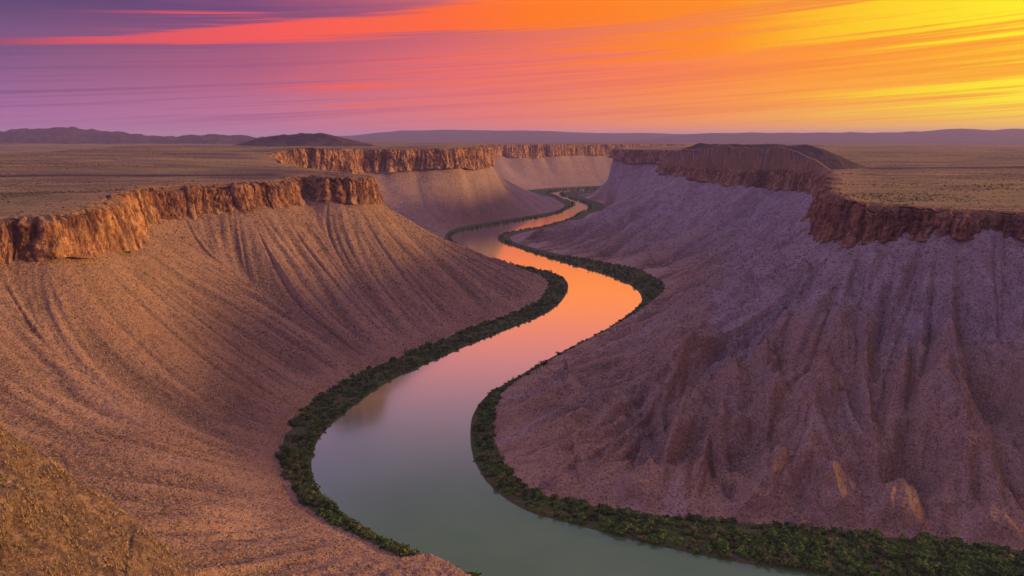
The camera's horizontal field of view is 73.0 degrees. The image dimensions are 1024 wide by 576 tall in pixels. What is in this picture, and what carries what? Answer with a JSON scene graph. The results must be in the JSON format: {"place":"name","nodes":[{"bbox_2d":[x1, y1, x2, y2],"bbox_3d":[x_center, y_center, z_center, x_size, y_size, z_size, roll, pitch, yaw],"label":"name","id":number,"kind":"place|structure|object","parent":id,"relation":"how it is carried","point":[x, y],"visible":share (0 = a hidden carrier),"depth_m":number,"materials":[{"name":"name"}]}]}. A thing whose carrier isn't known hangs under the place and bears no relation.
{"place":"outdoors","nodes":[
{"label":"outdoors","id":0,"kind":"place"},
{"bbox_2d":[0,188,161,264],"bbox_3d":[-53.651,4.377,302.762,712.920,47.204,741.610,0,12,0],"label":"cliff","id":1,"kind":"structure","parent":0,"point":[121,221],"depth_m":478.05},
{"bbox_2d":[0,428,193,575],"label":"knoll","id":2,"kind":"structure","parent":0,"point":[143,560],"depth_m":226.29,"materials":[{"name":"soil"}]},
{"bbox_2d":[0,420,258,575],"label":"dry grass","id":3,"kind":"structure","parent":2,"relation":"on","point":[34,501],"depth_m":228.03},
{"bbox_2d":[0,127,268,143],"bbox_3d":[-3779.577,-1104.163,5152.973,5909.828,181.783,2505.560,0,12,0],"label":"hills","id":4,"kind":"structure","parent":0,"point":[64,135],"depth_m":4453.47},
{"bbox_2d":[140,171,384,220],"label":"cliff","id":5,"kind":"structure","parent":0,"point":[192,201],"depth_m":732.51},
{"bbox_2d":[0,142,546,218],"bbox_3d":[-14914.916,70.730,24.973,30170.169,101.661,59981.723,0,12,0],"label":"plateau","id":6,"kind":"structure","parent":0,"point":[106,171],"depth_m":936.71,"materials":[{"name":"soil"}]},
{"bbox_2d":[236,133,373,145],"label":"butte","id":7,"kind":"object","parent":6,"relation":"on","point":[311,139],"visible":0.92,"depth_m":2030.25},
{"bbox_2d":[0,143,1023,215],"bbox_3d":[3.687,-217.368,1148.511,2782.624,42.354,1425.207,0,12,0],"label":"plateau scrub","id":8,"kind":"object","parent":6,"relation":"on","point":[61,191],"visible":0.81,"depth_m":787.50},
{"bbox_2d":[264,147,319,168],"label":"cliff","id":9,"kind":"structure","parent":0,"point":[308,157],"depth_m":1395.53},
{"bbox_2d":[0,144,811,575],"bbox_3d":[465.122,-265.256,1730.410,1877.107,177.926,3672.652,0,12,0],"label":"canyon slope","id":10,"kind":"structure","parent":0,"point":[462,196],"depth_m":492.61,"materials":[{"name":"soil"}]},
{"bbox_2d":[0,174,1023,575],"bbox_3d":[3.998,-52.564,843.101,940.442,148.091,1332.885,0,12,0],"label":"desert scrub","id":11,"kind":"object","parent":10,"relation":"on","point":[448,334],"visible":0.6,"depth_m":494.72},
{"bbox_2d":[0,198,1023,575],"bbox_3d":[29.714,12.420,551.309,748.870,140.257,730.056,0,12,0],"label":"talus stones","id":12,"kind":"object","parent":10,"relation":"on","point":[496,420],"visible":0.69,"depth_m":428.58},
{"bbox_2d":[319,145,494,173],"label":"cliff","id":13,"kind":"structure","parent":0,"point":[358,161],"depth_m":1520.83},
{"bbox_2d":[0,0,1023,137],"label":"sky","id":14,"kind":"structure","parent":0,"point":[253,68],"materials":[{"name":"orange"}]},
{"bbox_2d":[338,130,721,142],"bbox_3d":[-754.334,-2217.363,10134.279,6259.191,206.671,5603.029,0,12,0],"label":"mountain","id":15,"kind":"structure","parent":0,"point":[513,136],"depth_m":9779.69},
{"bbox_2d":[458,144,640,157],"bbox_3d":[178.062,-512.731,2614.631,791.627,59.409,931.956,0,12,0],"label":"cliff","id":16,"kind":"structure","parent":0,"point":[524,150],"depth_m":2766.57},
{"bbox_2d":[311,189,822,575],"bbox_3d":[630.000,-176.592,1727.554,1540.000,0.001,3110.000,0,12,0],"label":"river","id":17,"kind":"structure","parent":0,"point":[393,459],"depth_m":430.43,"materials":[{"name":"liquid"}]},
{"bbox_2d":[607,146,675,163],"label":"cliff","id":18,"kind":"structure","parent":0,"point":[655,156],"depth_m":1941.99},
{"bbox_2d":[278,185,1023,575],"bbox_3d":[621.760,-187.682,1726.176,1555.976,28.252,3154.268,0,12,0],"label":"riverbank","id":19,"kind":"structure","parent":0,"point":[544,505],"depth_m":457.97,"materials":[{"name":"plant"}]},
{"bbox_2d":[275,452,287,460],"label":"shrub","id":20,"kind":"object","parent":19,"relation":"on","point":[283,456],"visible":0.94,"depth_m":433.57,"materials":[{"name":"green plant"}]},
{"bbox_2d":[281,448,293,453],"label":"shrub","id":21,"kind":"object","parent":19,"relation":"on","point":[286,450],"visible":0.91,"depth_m":440.62,"materials":[{"name":"green plant"}]},
{"bbox_2d":[288,419,297,426],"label":"shrub","id":22,"kind":"object","parent":19,"relation":"on","point":[291,422],"visible":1,"depth_m":485.20,"materials":[{"name":"green plant"}]},
{"bbox_2d":[297,497,309,505],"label":"shrub","id":23,"kind":"object","parent":19,"relation":"on","point":[305,501],"visible":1,"depth_m":382.31,"materials":[{"name":"green plant"}]},
{"bbox_2d":[318,499,330,507],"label":"shrub","id":24,"kind":"object","parent":19,"relation":"on","point":[326,503],"visible":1,"depth_m":377.76,"materials":[{"name":"green plant"}]},
{"bbox_2d":[342,523,353,530],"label":"shrub","id":25,"kind":"object","parent":19,"relation":"on","point":[349,526],"visible":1,"depth_m":357.41,"materials":[{"name":"green plant"}]},
{"bbox_2d":[352,524,361,530],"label":"shrub","id":26,"kind":"object","parent":19,"relation":"on","point":[357,527],"visible":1,"depth_m":356.64,"materials":[{"name":"green plant"}]},
{"bbox_2d":[384,543,391,550],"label":"shrub","id":27,"kind":"object","parent":19,"relation":"on","point":[388,547],"visible":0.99,"depth_m":339.78,"materials":[{"name":"green plant"}]},
{"bbox_2d":[390,545,400,553],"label":"shrub","id":28,"kind":"object","parent":19,"relation":"on","point":[396,550],"visible":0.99,"depth_m":336.70,"materials":[{"name":"green plant"}]},
{"bbox_2d":[394,543,407,555],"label":"shrub","id":29,"kind":"object","parent":19,"relation":"on","point":[402,547],"visible":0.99,"depth_m":336.22,"materials":[{"name":"green plant"}]},
{"bbox_2d":[480,450,490,457],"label":"shrub","id":30,"kind":"object","parent":19,"relation":"on","point":[483,454],"visible":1,"depth_m":436.33,"materials":[{"name":"green plant"}]},
{"bbox_2d":[488,464,496,474],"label":"shrub","id":31,"kind":"object","parent":19,"relation":"on","point":[493,468],"visible":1,"depth_m":417.24,"materials":[{"name":"green plant"}]},
{"bbox_2d":[496,473,507,480],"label":"shrub","id":32,"kind":"object","parent":19,"relation":"on","point":[502,476],"visible":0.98,"depth_m":408.21,"materials":[{"name":"green plant"}]},
{"bbox_2d":[500,468,513,474],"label":"shrub","id":33,"kind":"object","parent":19,"relation":"on","point":[509,471],"visible":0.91,"depth_m":414.81,"materials":[{"name":"green plant"}]},
{"bbox_2d":[563,496,571,503],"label":"shrub","id":34,"kind":"object","parent":19,"relation":"on","point":[567,500],"visible":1,"depth_m":383.27,"materials":[{"name":"green plant"}]},
{"bbox_2d":[576,512,586,520],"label":"shrub","id":35,"kind":"object","parent":19,"relation":"on","point":[581,516],"visible":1,"depth_m":366.86,"materials":[{"name":"green plant"}]},
{"bbox_2d":[598,504,609,514],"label":"shrub","id":36,"kind":"object","parent":19,"relation":"on","point":[604,506],"visible":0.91,"depth_m":373.97,"materials":[{"name":"green plant"}]},
{"bbox_2d":[598,515,611,528],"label":"shrub","id":37,"kind":"object","parent":19,"relation":"on","point":[605,522],"visible":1,"depth_m":360.62,"materials":[{"name":"green plant"}]},
{"bbox_2d":[601,508,611,515],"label":"shrub","id":38,"kind":"object","parent":19,"relation":"on","point":[606,511],"visible":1,"depth_m":370.84,"materials":[{"name":"green plant"}]},
{"bbox_2d":[617,514,627,522],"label":"shrub","id":39,"kind":"object","parent":19,"relation":"on","point":[620,517],"visible":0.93,"depth_m":365.01,"materials":[{"name":"green plant"}]},
{"bbox_2d":[616,524,629,532],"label":"shrub","id":40,"kind":"object","parent":19,"relation":"on","point":[623,528],"visible":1,"depth_m":355.12,"materials":[{"name":"green plant"}]},
{"bbox_2d":[620,510,632,517],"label":"shrub","id":41,"kind":"object","parent":19,"relation":"on","point":[629,515],"visible":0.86,"depth_m":368.41,"materials":[{"name":"green plant"}]},
{"bbox_2d":[619,521,634,530],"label":"shrub","id":42,"kind":"object","parent":19,"relation":"on","point":[630,525],"visible":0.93,"depth_m":357.53,"materials":[{"name":"green plant"}]},
{"bbox_2d":[625,517,637,524],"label":"shrub","id":43,"kind":"object","parent":19,"relation":"on","point":[632,520],"visible":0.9,"depth_m":362.23,"materials":[{"name":"green plant"}]},
{"bbox_2d":[637,534,647,540],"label":"shrub","id":44,"kind":"object","parent":19,"relation":"on","point":[642,537],"visible":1,"depth_m":348.79,"materials":[{"name":"green plant"}]},
{"bbox_2d":[278,187,1023,575],"bbox_3d":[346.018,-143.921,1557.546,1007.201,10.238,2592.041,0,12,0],"label":"riverside thicket","id":45,"kind":"object","parent":19,"relation":"on","point":[932,567],"visible":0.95,"depth_m":417.21,"materials":[{"name":"green plant"}]},
{"bbox_2d":[647,519,654,526],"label":"shrub","id":46,"kind":"object","parent":19,"relation":"on","point":[650,522],"visible":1,"depth_m":360.79,"materials":[{"name":"green plant"}]},
{"bbox_2d":[656,528,667,539],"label":"shrub","id":47,"kind":"object","parent":19,"relation":"on","point":[661,533],"visible":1,"depth_m":349.90,"materials":[{"name":"green plant"}]},
{"bbox_2d":[674,537,684,544],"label":"shrub","id":48,"kind":"object","parent":19,"relation":"on","point":[678,541],"visible":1,"depth_m":344.95,"materials":[{"name":"green plant"}]},
{"bbox_2d":[678,522,688,527],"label":"shrub","id":49,"kind":"object","parent":19,"relation":"on","point":[684,524],"visible":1,"depth_m":359.96,"materials":[{"name":"green plant"}]},
{"bbox_2d":[686,526,699,535],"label":"shrub","id":50,"kind":"object","parent":19,"relation":"on","point":[693,530],"visible":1,"depth_m":352.59,"materials":[{"name":"plant"}]},
{"bbox_2d":[686,513,699,520],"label":"shrub","id":51,"kind":"object","parent":19,"relation":"on","point":[691,516],"visible":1,"depth_m":365.96,"materials":[{"name":"green plant"}]},
{"bbox_2d":[710,540,718,547],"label":"shrub","id":52,"kind":"object","parent":19,"relation":"on","point":[713,543],"visible":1,"depth_m":342.59,"materials":[{"name":"green plant"}]},
{"bbox_2d":[717,543,728,550],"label":"shrub","id":53,"kind":"object","parent":19,"relation":"on","point":[724,547],"visible":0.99,"depth_m":338.79,"materials":[{"name":"green plant"}]},
{"bbox_2d":[729,543,738,548],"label":"shrub","id":54,"kind":"object","parent":19,"relation":"on","point":[735,545],"visible":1,"depth_m":340.52,"materials":[{"name":"green plant"}]},
{"bbox_2d":[732,528,745,535],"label":"shrub","id":55,"kind":"object","parent":19,"relation":"on","point":[739,532],"visible":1,"depth_m":351.67,"materials":[{"name":"green plant"}]},
{"bbox_2d":[736,534,749,541],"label":"shrub","id":56,"kind":"object","parent":19,"relation":"on","point":[742,537],"visible":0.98,"depth_m":346.68,"materials":[{"name":"green plant"}]},
{"bbox_2d":[752,547,763,553],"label":"shrub","id":57,"kind":"object","parent":19,"relation":"on","point":[757,550],"visible":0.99,"depth_m":336.72,"materials":[{"name":"green plant"}]},
{"bbox_2d":[768,545,778,553],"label":"shrub","id":58,"kind":"object","parent":19,"relation":"on","point":[772,549],"visible":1,"depth_m":337.93,"materials":[{"name":"green plant"}]},
{"bbox_2d":[779,557,789,565],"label":"shrub","id":59,"kind":"object","parent":19,"relation":"on","point":[784,561],"visible":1,"depth_m":327.63,"materials":[{"name":"green plant"}]},
{"bbox_2d":[780,541,791,552],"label":"shrub","id":60,"kind":"object","parent":19,"relation":"on","point":[784,545],"visible":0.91,"depth_m":339.02,"materials":[{"name":"green plant"}]},
{"bbox_2d":[789,539,801,551],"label":"shrub","id":61,"kind":"object","parent":19,"relation":"on","point":[794,543],"visible":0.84,"depth_m":340.46,"materials":[{"name":"green plant"}]},
{"bbox_2d":[793,546,801,555],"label":"shrub","id":62,"kind":"object","parent":19,"relation":"on","point":[795,549],"visible":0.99,"depth_m":335.85,"materials":[{"name":"green plant"}]},
{"bbox_2d":[797,541,805,548],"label":"shrub","id":63,"kind":"object","parent":19,"relation":"on","point":[801,543],"visible":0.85,"depth_m":340.82,"materials":[{"name":"green plant"}]},
{"bbox_2d":[798,522,811,532],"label":"shrub","id":64,"kind":"object","parent":19,"relation":"on","point":[805,526],"visible":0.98,"depth_m":355.64,"materials":[{"name":"green plant"}]},
{"bbox_2d":[801,558,816,567],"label":"shrub","id":65,"kind":"object","parent":19,"relation":"on","point":[806,561],"visible":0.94,"depth_m":326.61,"materials":[{"name":"green plant"}]},
{"bbox_2d":[809,555,821,564],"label":"shrub","id":66,"kind":"object","parent":19,"relation":"on","point":[813,557],"visible":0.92,"depth_m":329.19,"materials":[{"name":"green plant"}]},
{"bbox_2d":[811,526,825,533],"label":"shrub","id":67,"kind":"object","parent":19,"relation":"on","point":[819,530],"visible":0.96,"depth_m":353.56,"materials":[{"name":"green plant"}]},
{"bbox_2d":[812,549,827,558],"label":"shrub","id":68,"kind":"object","parent":19,"relation":"on","point":[815,552],"visible":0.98,"depth_m":333.95,"materials":[{"name":"green plant"}]},
{"bbox_2d":[816,562,826,569],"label":"shrub","id":69,"kind":"object","parent":19,"relation":"on","point":[820,566],"visible":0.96,"depth_m":324.89,"materials":[{"name":"green plant"}]},
{"bbox_2d":[821,559,831,569],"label":"shrub","id":70,"kind":"object","parent":19,"relation":"on","point":[827,565],"visible":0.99,"depth_m":326.28,"materials":[{"name":"plant"}]},
{"bbox_2d":[825,542,834,550],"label":"shrub","id":71,"kind":"object","parent":19,"relation":"on","point":[831,546],"visible":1,"depth_m":340.17,"materials":[{"name":"green plant"}]},
{"bbox_2d":[826,536,837,541],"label":"shrub","id":72,"kind":"object","parent":19,"relation":"on","point":[832,538],"visible":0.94,"depth_m":345.80,"materials":[{"name":"green plant"}]},
{"bbox_2d":[835,526,843,535],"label":"shrub","id":73,"kind":"object","parent":19,"relation":"on","point":[839,531],"visible":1,"depth_m":353.10,"materials":[{"name":"green plant"}]},
{"bbox_2d":[837,550,848,557],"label":"shrub","id":74,"kind":"object","parent":19,"relation":"on","point":[842,554],"visible":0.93,"depth_m":333.32,"materials":[{"name":"green plant"}]},
{"bbox_2d":[838,555,849,563],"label":"shrub","id":75,"kind":"object","parent":19,"relation":"on","point":[843,559],"visible":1,"depth_m":329.42,"materials":[{"name":"green plant"}]},
{"bbox_2d":[851,528,861,535],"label":"shrub","id":76,"kind":"object","parent":19,"relation":"on","point":[857,531],"visible":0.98,"depth_m":352.39,"materials":[{"name":"green plant"}]},
{"bbox_2d":[860,542,872,549],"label":"shrub","id":77,"kind":"object","parent":19,"relation":"on","point":[866,545],"visible":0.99,"depth_m":340.38,"materials":[{"name":"green plant"}]},
{"bbox_2d":[867,528,883,540],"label":"shrub","id":78,"kind":"object","parent":19,"relation":"on","point":[876,534],"visible":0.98,"depth_m":349.68,"materials":[{"name":"green plant"}]},
{"bbox_2d":[869,545,881,553],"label":"shrub","id":79,"kind":"object","parent":19,"relation":"on","point":[876,549],"visible":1,"depth_m":337.75,"materials":[{"name":"green plant"}]},
{"bbox_2d":[878,559,894,565],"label":"shrub","id":80,"kind":"object","parent":19,"relation":"on","point":[888,563],"visible":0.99,"depth_m":327.80,"materials":[{"name":"green plant"}]},
{"bbox_2d":[882,549,904,559],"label":"shrub","id":81,"kind":"object","parent":19,"relation":"on","point":[890,554],"visible":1,"depth_m":332.18,"materials":[{"name":"green plant"}]},
{"bbox_2d":[898,535,909,542],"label":"shrub","id":82,"kind":"object","parent":19,"relation":"on","point":[904,537],"visible":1,"depth_m":346.44,"materials":[{"name":"green plant"}]},
{"bbox_2d":[902,551,920,559],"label":"shrub","id":83,"kind":"object","parent":19,"relation":"on","point":[911,554],"visible":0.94,"depth_m":330.21,"materials":[{"name":"green plant"}]},
{"bbox_2d":[914,540,924,546],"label":"shrub","id":84,"kind":"object","parent":19,"relation":"on","point":[920,543],"visible":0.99,"depth_m":342.85,"materials":[{"name":"green plant"}]},
{"bbox_2d":[913,535,927,543],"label":"shrub","id":85,"kind":"object","parent":19,"relation":"on","point":[921,538],"visible":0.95,"depth_m":346.50,"materials":[{"name":"green plant"}]},
{"bbox_2d":[914,551,930,561],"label":"shrub","id":86,"kind":"object","parent":19,"relation":"on","point":[922,555],"visible":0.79,"depth_m":330.02,"materials":[{"name":"green plant"}]},
{"bbox_2d":[916,559,929,568],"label":"shrub","id":87,"kind":"object","parent":19,"relation":"on","point":[921,562],"visible":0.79,"depth_m":326.10,"materials":[{"name":"green plant"}]},
{"bbox_2d":[918,532,932,539],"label":"shrub","id":88,"kind":"object","parent":19,"relation":"on","point":[925,535],"visible":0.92,"depth_m":348.33,"materials":[{"name":"green plant"}]},
{"bbox_2d":[923,544,935,550],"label":"shrub","id":89,"kind":"object","parent":19,"relation":"on","point":[926,546],"visible":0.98,"depth_m":338.60,"materials":[{"name":"green plant"}]},
{"bbox_2d":[931,536,944,545],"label":"shrub","id":90,"kind":"object","parent":19,"relation":"on","point":[940,540],"visible":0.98,"depth_m":344.46,"materials":[{"name":"green plant"}]},
{"bbox_2d":[929,556,947,563],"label":"shrub","id":91,"kind":"object","parent":19,"relation":"on","point":[939,558],"visible":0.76,"depth_m":328.67,"materials":[{"name":"green plant"}]},
{"bbox_2d":[931,547,947,556],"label":"shrub","id":92,"kind":"object","parent":19,"relation":"on","point":[941,551],"visible":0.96,"depth_m":335.31,"materials":[{"name":"green plant"}]},
{"bbox_2d":[941,539,956,547],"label":"shrub","id":93,"kind":"object","parent":19,"relation":"on","point":[952,543],"visible":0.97,"depth_m":341.87,"materials":[{"name":"green plant"}]},
{"bbox_2d":[941,537,957,544],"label":"shrub","id":94,"kind":"object","parent":19,"relation":"on","point":[952,539],"visible":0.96,"depth_m":344.03,"materials":[{"name":"green plant"}]},
{"bbox_2d":[944,553,955,562],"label":"shrub","id":95,"kind":"object","parent":19,"relation":"on","point":[948,556],"visible":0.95,"depth_m":331.95,"materials":[{"name":"green plant"}]},
{"bbox_2d":[954,548,963,556],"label":"shrub","id":96,"kind":"object","parent":19,"relation":"on","point":[958,552],"visible":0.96,"depth_m":335.60,"materials":[{"name":"green plant"}]},
{"bbox_2d":[960,554,978,564],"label":"shrub","id":97,"kind":"object","parent":19,"relation":"on","point":[971,559],"visible":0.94,"depth_m":327.78,"materials":[{"name":"green plant"}]},
{"bbox_2d":[973,555,985,561],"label":"shrub","id":98,"kind":"object","parent":19,"relation":"on","point":[979,558],"visible":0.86,"depth_m":328.96,"materials":[{"name":"green plant"}]},
{"bbox_2d":[972,548,991,558],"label":"shrub","id":99,"kind":"object","parent":19,"relation":"on","point":[976,552],"visible":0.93,"depth_m":332.18,"materials":[{"name":"green plant"}]},
{"bbox_2d":[979,542,997,551],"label":"shrub","id":100,"kind":"object","parent":19,"relation":"on","point":[987,546],"visible":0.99,"depth_m":338.94,"materials":[{"name":"green plant"}]},
{"bbox_2d":[978,551,1000,560],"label":"shrub","id":101,"kind":"object","parent":19,"relation":"on","point":[985,555],"visible":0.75,"depth_m":330.09,"materials":[{"name":"green plant"}]},
{"bbox_2d":[985,556,1003,567],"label":"shrub","id":102,"kind":"object","parent":19,"relation":"on","point":[992,560],"visible":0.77,"depth_m":325.46,"materials":[{"name":"green plant"}]},
{"bbox_2d":[986,542,1003,549],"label":"shrub","id":103,"kind":"object","parent":19,"relation":"on","point":[994,545],"visible":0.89,"depth_m":339.62,"materials":[{"name":"green plant"}]},
{"bbox_2d":[992,548,1006,554],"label":"shrub","id":104,"kind":"object","parent":19,"relation":"on","point":[997,551],"visible":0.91,"depth_m":335.30,"materials":[{"name":"green plant"}]},
{"bbox_2d":[1002,553,1015,562],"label":"shrub","id":105,"kind":"object","parent":19,"relation":"on","point":[1009,556],"visible":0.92,"depth_m":329.44,"materials":[{"name":"green plant"}]},
{"bbox_2d":[1013,554,1020,565],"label":"shrub","id":106,"kind":"object","parent":19,"relation":"on","point":[1017,561],"visible":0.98,"depth_m":328.06,"materials":[{"name":"green plant"}]},
{"bbox_2d":[654,145,838,197],"bbox_3d":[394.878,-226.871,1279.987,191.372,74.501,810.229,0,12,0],"label":"cliff","id":107,"kind":"structure","parent":0,"point":[745,171],"depth_m":1202.42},
{"bbox_2d":[494,147,1023,549],"bbox_3d":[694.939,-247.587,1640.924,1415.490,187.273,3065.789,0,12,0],"label":"canyon slope","id":108,"kind":"structure","parent":0,"point":[623,183],"depth_m":453.41,"materials":[{"name":"soil"}]},
{"bbox_2d":[547,142,1023,211],"bbox_3d":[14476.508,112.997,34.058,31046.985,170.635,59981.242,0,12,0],"label":"plateau","id":109,"kind":"structure","parent":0,"point":[908,150],"depth_m":1022.21,"materials":[{"name":"soil"}]},
{"bbox_2d":[665,143,872,169],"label":"mesa","id":110,"kind":"structure","parent":109,"relation":"on","point":[833,162],"depth_m":1123.75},
{"bbox_2d":[666,129,1023,143],"bbox_3d":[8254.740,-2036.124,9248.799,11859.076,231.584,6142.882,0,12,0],"label":"mountain","id":111,"kind":"structure","parent":0,"point":[977,136],"depth_m":8123.24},
{"bbox_2d":[800,175,1023,246],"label":"cliff","id":112,"kind":"structure","parent":0,"point":[832,215],"depth_m":510.28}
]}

